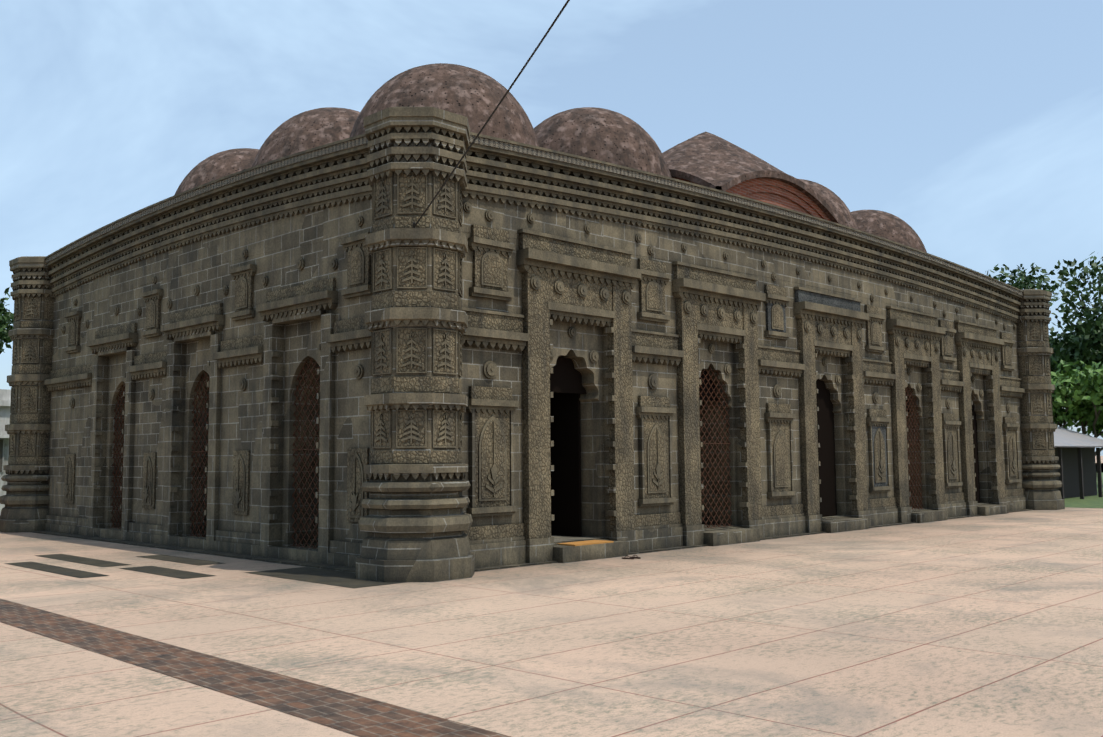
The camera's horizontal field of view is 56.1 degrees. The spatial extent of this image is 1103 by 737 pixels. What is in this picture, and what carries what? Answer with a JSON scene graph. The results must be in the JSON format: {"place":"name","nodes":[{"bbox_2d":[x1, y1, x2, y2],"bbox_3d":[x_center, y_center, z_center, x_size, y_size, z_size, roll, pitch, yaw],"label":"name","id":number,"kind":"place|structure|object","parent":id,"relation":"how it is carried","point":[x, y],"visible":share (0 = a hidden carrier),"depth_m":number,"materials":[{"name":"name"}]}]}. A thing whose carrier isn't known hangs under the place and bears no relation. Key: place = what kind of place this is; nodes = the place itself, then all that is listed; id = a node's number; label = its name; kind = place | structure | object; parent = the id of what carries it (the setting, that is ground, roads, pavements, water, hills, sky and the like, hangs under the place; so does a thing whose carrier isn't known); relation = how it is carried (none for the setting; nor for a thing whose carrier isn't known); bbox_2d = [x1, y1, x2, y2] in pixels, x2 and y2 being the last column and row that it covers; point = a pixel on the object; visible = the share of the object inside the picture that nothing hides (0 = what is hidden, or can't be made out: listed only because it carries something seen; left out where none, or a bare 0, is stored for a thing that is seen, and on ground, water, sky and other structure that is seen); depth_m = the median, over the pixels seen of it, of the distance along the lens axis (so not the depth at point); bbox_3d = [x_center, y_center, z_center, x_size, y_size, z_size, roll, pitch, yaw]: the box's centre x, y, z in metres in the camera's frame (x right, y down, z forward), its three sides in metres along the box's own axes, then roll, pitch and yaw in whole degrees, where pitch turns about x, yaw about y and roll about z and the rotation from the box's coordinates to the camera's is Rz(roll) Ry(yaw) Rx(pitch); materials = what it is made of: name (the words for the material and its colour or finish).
{"place":"outdoors","nodes":[
{"label":"outdoors","id":0,"kind":"place"},
{"bbox_2d":[0,389,10,514],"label":"neighbour house","id":1,"kind":"structure","parent":0,"point":[5,400],"depth_m":33.90,"materials":[{"name":"white paint"}]},
{"bbox_2d":[0,440,4,471],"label":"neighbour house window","id":2,"kind":"structure","parent":1,"relation":"in","point":[1,441],"depth_m":33.79,"materials":[{"name":"grey"}]},
{"bbox_2d":[0,456,1102,736],"bbox_3d":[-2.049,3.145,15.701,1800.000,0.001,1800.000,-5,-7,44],"label":"ground","id":3,"kind":"structure","parent":0,"point":[984,626],"depth_m":10.09,"materials":[{"name":"beige concrete"}]},
{"bbox_2d":[0,287,13,353],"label":"tree","id":4,"kind":"object","parent":3,"relation":"on","point":[6,319],"visible":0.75,"depth_m":42.09,"materials":[{"name":"green plant"}]},
{"bbox_2d":[0,256,53,532],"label":"tower","id":5,"kind":"structure","parent":3,"relation":"on","point":[25,499],"depth_m":26.50,"materials":[{"name":"stone"}]},
{"bbox_2d":[4,554,404,587],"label":"dark paving slabs","id":6,"kind":"structure","parent":3,"relation":"on","point":[330,577],"depth_m":16.41,"materials":[{"name":"stone"}]},
{"bbox_2d":[0,599,510,736],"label":"brick paving band","id":7,"kind":"object","parent":3,"relation":"on","point":[357,715],"depth_m":8.21,"materials":[{"name":"brown brick"}]},
{"bbox_2d":[356,107,474,581],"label":"tower","id":8,"kind":"structure","parent":3,"relation":"on","point":[415,523],"depth_m":15.43,"materials":[{"name":"stone"}]},
{"bbox_2d":[413,0,569,227],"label":"overhead cable","id":9,"kind":"object","parent":8,"relation":"attached to","point":[518,75],"visible":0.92,"depth_m":12.98,"materials":[{"name":"grey plastic"}]},
{"bbox_2d":[31,509,1032,572],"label":"plinth","id":10,"kind":"structure","parent":3,"relation":"on","point":[254,557],"depth_m":19.73,"materials":[{"name":"stone"}]},
{"bbox_2d":[45,232,1025,567],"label":"mosque walls","id":11,"kind":"structure","parent":3,"relation":"on","point":[298,340],"depth_m":21.08,"materials":[{"name":"stone"}]},
{"bbox_2d":[110,358,923,548],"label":"lattice screens","id":12,"kind":"object","parent":11,"relation":"on","point":[308,449],"depth_m":21.46,"materials":[{"name":"brown metal"}]},
{"bbox_2d":[44,229,1024,517],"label":"carved wall panels","id":13,"kind":"object","parent":11,"relation":"attached to","point":[556,261],"visible":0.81,"depth_m":20.11,"materials":[{"name":"grey stone"}]},
{"bbox_2d":[50,224,1024,540],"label":"carved door surrounds","id":14,"kind":"object","parent":13,"relation":"attached to","point":[534,324],"visible":0.69,"depth_m":20.57,"materials":[{"name":"stone"}]},
{"bbox_2d":[557,540,613,545],"bbox_3d":[0.597,3.063,18.162,0.430,0.025,1.000,-5,-7,44],"label":"door mat","id":15,"kind":"object","parent":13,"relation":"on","point":[581,543],"depth_m":18.09,"materials":[{"name":"brown fabric"}]},
{"bbox_2d":[46,243,1023,430],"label":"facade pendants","id":16,"kind":"object","parent":11,"relation":"attached to","point":[367,345],"visible":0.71,"depth_m":20.64,"materials":[{"name":"grey stone"}]},
{"bbox_2d":[53,162,1016,340],"bbox_3d":[1.070,-1.976,30.712,15.908,1.980,25.108,-5,-7,44],"label":"frieze","id":17,"kind":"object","parent":11,"relation":"on","point":[322,225],"depth_m":21.06,"materials":[{"name":"grey stone"}]},
{"bbox_2d":[45,132,1022,320],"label":"cornice bands","id":18,"kind":"object","parent":17,"relation":"attached to","point":[359,164],"visible":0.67,"depth_m":20.88,"materials":[{"name":"grey stone"}]},
{"bbox_2d":[45,135,1022,295],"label":"cornice","id":19,"kind":"structure","parent":17,"relation":"attached to","point":[478,140],"depth_m":20.71,"materials":[{"name":"grey stone"}]},
{"bbox_2d":[49,151,1019,322],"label":"cornice moldings","id":20,"kind":"structure","parent":17,"relation":"attached to","point":[464,195],"depth_m":20.91,"materials":[{"name":"grey stone"}]},
{"bbox_2d":[61,202,1015,412],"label":"carved ornaments","id":21,"kind":"object","parent":11,"relation":"on","point":[490,370],"visible":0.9,"depth_m":21.10,"materials":[{"name":"stone"}]},
{"bbox_2d":[550,356,979,536],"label":"door leaves","id":22,"kind":"object","parent":11,"relation":"on","point":[567,387],"visible":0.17,"depth_m":19.64,"materials":[{"name":"black wood"}]},
{"bbox_2d":[765,289,887,486],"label":"carved wall panels","id":23,"kind":"object","parent":11,"relation":"attached to","point":[802,295],"visible":0.5,"depth_m":24.87,"materials":[{"name":"grey stone"}]},
{"bbox_2d":[622,555,640,558],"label":"sandals","id":24,"kind":"object","parent":3,"relation":"on","point":[625,557],"visible":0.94,"depth_m":18.04,"materials":[{"name":"brown leather"}]},
{"bbox_2d":[985,263,1066,347],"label":"tree","id":25,"kind":"object","parent":3,"relation":"on","point":[1024,282],"visible":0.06,"depth_m":65.73,"materials":[{"name":"green plant"}]},
{"bbox_2d":[1016,289,1064,509],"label":"tower","id":26,"kind":"structure","parent":3,"relation":"on","point":[1041,484],"depth_m":33.17,"materials":[{"name":"stone"}]},
{"bbox_2d":[1036,251,1102,437],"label":"tree","id":27,"kind":"object","parent":3,"relation":"on","point":[1083,341],"visible":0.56,"depth_m":54.53,"materials":[{"name":"green plant"}]},
{"bbox_2d":[1051,359,1102,480],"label":"tree","id":28,"kind":"object","parent":3,"relation":"on","point":[1077,397],"visible":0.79,"depth_m":45.86,"materials":[{"name":"green plant"}]},
{"bbox_2d":[1064,463,1102,507],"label":"verge grass","id":29,"kind":"structure","parent":3,"relation":"on","point":[1094,501],"depth_m":38.23,"materials":[{"name":"green plant"}]},
{"bbox_2d":[1054,426,1102,498],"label":"tin shed","id":30,"kind":"structure","parent":29,"relation":"on","point":[1075,452],"depth_m":41.94,"materials":[{"name":"grey metal"}]},
{"bbox_2d":[0,0,1102,455],"label":"sky","id":31,"kind":"structure","parent":0,"point":[977,125],"materials":[{"name":"blue"}]},
{"bbox_3d":[1.068,-2.255,30.736,15.876,2.000,25.076,-5,-7,44],"label":"roof slab","id":32,"kind":"object","parent":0,"visible":0},
{"bbox_2d":[175,63,926,252],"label":"domes","id":33,"kind":"structure","parent":32,"relation":"on","point":[474,96],"depth_m":23.17,"materials":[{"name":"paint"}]},
{"bbox_2d":[662,132,842,224],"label":"chauchala vaults","id":34,"kind":"object","parent":32,"relation":"on","point":[708,159],"visible":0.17,"depth_m":26.09,"materials":[{"name":"brown stone"}]},
{"bbox_2d":[671,177,830,220],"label":"brick gables","id":35,"kind":"object","parent":34,"relation":"attached to","point":[778,193],"visible":0.04,"depth_m":26.46,"materials":[{"name":"brown brick"}]}
]}

